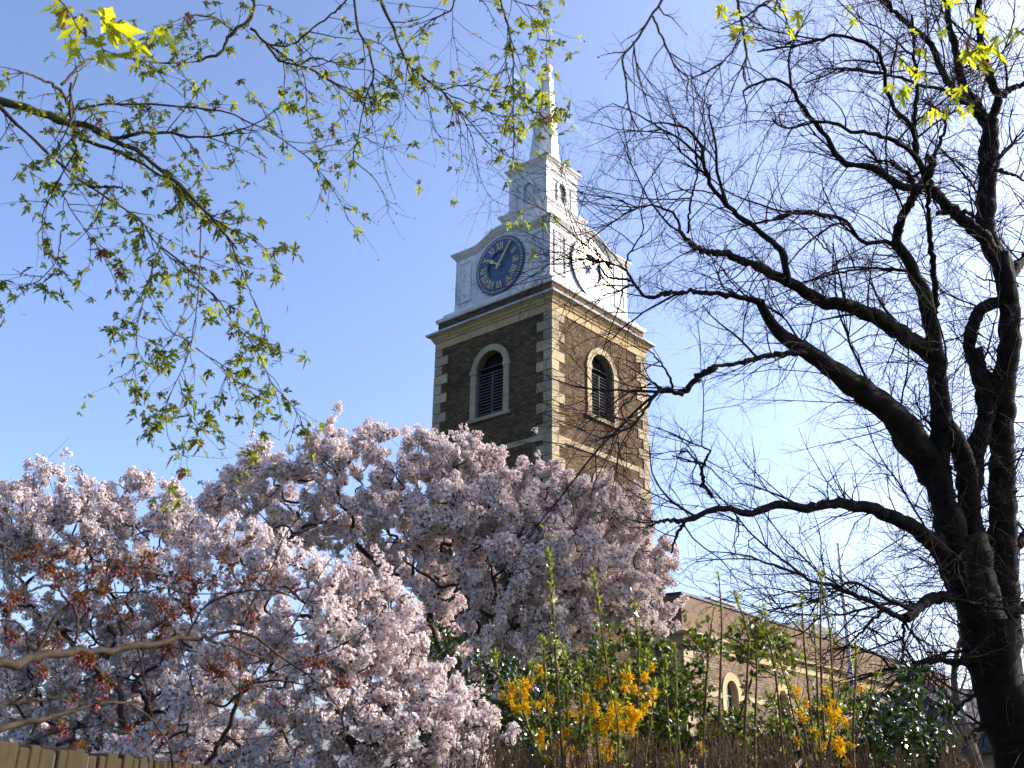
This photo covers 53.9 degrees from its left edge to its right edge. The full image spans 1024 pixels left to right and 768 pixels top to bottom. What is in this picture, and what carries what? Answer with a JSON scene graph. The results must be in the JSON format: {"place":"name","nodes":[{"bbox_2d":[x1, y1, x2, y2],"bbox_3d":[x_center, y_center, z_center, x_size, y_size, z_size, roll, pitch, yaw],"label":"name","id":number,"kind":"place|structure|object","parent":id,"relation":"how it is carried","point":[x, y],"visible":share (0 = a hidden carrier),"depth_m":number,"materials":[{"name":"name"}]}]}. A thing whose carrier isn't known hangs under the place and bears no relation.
{"place":"outdoors","nodes":[
{"label":"outdoors","id":0,"kind":"place"},
{"bbox_2d":[0,0,1023,767],"label":"sky","id":1,"kind":"structure","parent":0,"point":[362,321],"materials":[{"name":"blue"}]},
{"label":"ground","id":2,"kind":"structure","parent":0,"visible":0},
{"bbox_2d":[0,741,221,767],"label":"fence","id":3,"kind":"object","parent":2,"relation":"on","point":[15,755],"depth_m":2.77,"materials":[{"name":"wood"}]},
{"bbox_2d":[0,437,283,767],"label":"cherry tree","id":4,"kind":"object","parent":2,"relation":"on","point":[69,508],"visible":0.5,"depth_m":12.10,"materials":[{"name":"pink plant"}]},
{"bbox_2d":[0,530,353,767],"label":"budding cherry","id":5,"kind":"object","parent":2,"relation":"on","point":[82,651],"visible":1,"depth_m":3.71,"materials":[{"name":"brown plant"}]},
{"bbox_2d":[180,468,380,765],"bbox_3d":[-1.206,2.047,5.077,1.168,3.363,0.505,-8,-23,20],"label":"young cherry","id":6,"kind":"object","parent":2,"relation":"on","point":[207,762],"visible":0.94,"depth_m":5.25,"materials":[{"name":"brown plant"}]},
{"bbox_2d":[91,509,521,767],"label":"cherry tree","id":7,"kind":"object","parent":2,"relation":"on","point":[391,724],"visible":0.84,"depth_m":8.85,"materials":[{"name":"pink plant"}]},
{"bbox_2d":[160,401,688,766],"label":"cherry tree","id":8,"kind":"object","parent":2,"relation":"on","point":[422,522],"visible":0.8,"depth_m":13.22,"materials":[{"name":"pink plant"}]},
{"bbox_2d":[0,0,1023,513],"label":"maple tree","id":9,"kind":"object","parent":2,"relation":"on","point":[112,28],"visible":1,"depth_m":5.23,"materials":[{"name":"green plant"}]},
{"bbox_2d":[427,619,620,767],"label":"evergreen shrub","id":10,"kind":"object","parent":2,"relation":"on","point":[487,681],"visible":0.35,"depth_m":9.79,"materials":[{"name":"green plant"}]},
{"bbox_2d":[478,524,688,767],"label":"forsythia bush","id":11,"kind":"object","parent":2,"relation":"on","point":[616,712],"visible":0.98,"depth_m":5.60,"materials":[{"name":"yellow plant"}]},
{"bbox_2d":[531,619,752,767],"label":"privet shrub","id":12,"kind":"object","parent":2,"relation":"on","point":[687,677],"visible":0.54,"depth_m":7.17,"materials":[{"name":"green plant"}]},
{"bbox_2d":[417,30,949,767],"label":"church","id":13,"kind":"structure","parent":2,"relation":"on","point":[463,348],"depth_m":51.65,"materials":[{"name":"brick"}]},
{"bbox_2d":[470,466,501,549],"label":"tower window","id":14,"kind":"structure","parent":13,"relation":"in","point":[500,528],"depth_m":48.72,"materials":[{"name":"stone"}]},
{"bbox_2d":[467,344,510,424],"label":"belfry window","id":15,"kind":"structure","parent":13,"relation":"in","point":[483,401],"depth_m":50.95,"materials":[{"name":"stone"}]},
{"bbox_2d":[585,348,618,427],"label":"belfry window","id":16,"kind":"structure","parent":13,"relation":"in","point":[601,385],"depth_m":51.43,"materials":[{"name":"stone"}]},
{"bbox_2d":[592,468,614,502],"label":"tower window","id":17,"kind":"structure","parent":13,"relation":"in","point":[599,469],"depth_m":48.98,"materials":[{"name":"stone"}]},
{"bbox_2d":[722,672,742,767],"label":"nave window","id":18,"kind":"structure","parent":13,"relation":"in","point":[731,695],"depth_m":51.35,"materials":[{"name":"stone"}]},
{"bbox_2d":[775,683,795,763],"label":"nave window","id":19,"kind":"structure","parent":13,"relation":"in","point":[781,696],"depth_m":56.04,"materials":[{"name":"stone"}]},
{"bbox_2d":[431,706,985,767],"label":"twig hedge","id":20,"kind":"object","parent":2,"relation":"on","point":[728,761],"visible":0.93,"depth_m":5.30,"materials":[{"name":"brown plant"}]},
{"bbox_2d":[407,0,1023,767],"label":"bare tree","id":21,"kind":"object","parent":2,"relation":"on","point":[977,564],"visible":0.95,"depth_m":13.39,"materials":[{"name":"black plant"}]},
{"bbox_2d":[676,608,807,766],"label":"privet shrub","id":22,"kind":"object","parent":2,"relation":"on","point":[785,643],"visible":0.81,"depth_m":6.79,"materials":[{"name":"green plant"}]},
{"bbox_2d":[687,676,885,767],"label":"privet shrub","id":23,"kind":"object","parent":2,"relation":"on","point":[773,728],"visible":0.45,"depth_m":7.34,"materials":[{"name":"green plant"}]},
{"bbox_2d":[697,559,881,767],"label":"forsythia bush","id":24,"kind":"object","parent":2,"relation":"on","point":[839,748],"visible":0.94,"depth_m":6.30,"materials":[{"name":"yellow plant"}]},
{"bbox_2d":[836,543,856,735],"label":"flagpole","id":25,"kind":"object","parent":2,"relation":"on","point":[840,572],"visible":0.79,"depth_m":45.34,"materials":[{"name":"white paint"}]},
{"bbox_2d":[790,662,976,767],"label":"evergreen shrub","id":26,"kind":"object","parent":2,"relation":"on","point":[906,725],"visible":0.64,"depth_m":7.92,"materials":[{"name":"green plant"}]},
{"bbox_2d":[892,619,944,686],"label":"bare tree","id":27,"kind":"object","parent":2,"relation":"on","point":[929,650],"visible":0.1,"depth_m":44.14,"materials":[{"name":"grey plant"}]},
{"bbox_2d":[849,676,994,767],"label":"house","id":28,"kind":"structure","parent":2,"relation":"on","point":[986,756],"depth_m":33.25,"materials":[{"name":"brick"}]},
{"bbox_2d":[907,584,982,767],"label":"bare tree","id":29,"kind":"object","parent":2,"relation":"on","point":[965,718],"visible":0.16,"depth_m":27.42,"materials":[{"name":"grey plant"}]}
]}

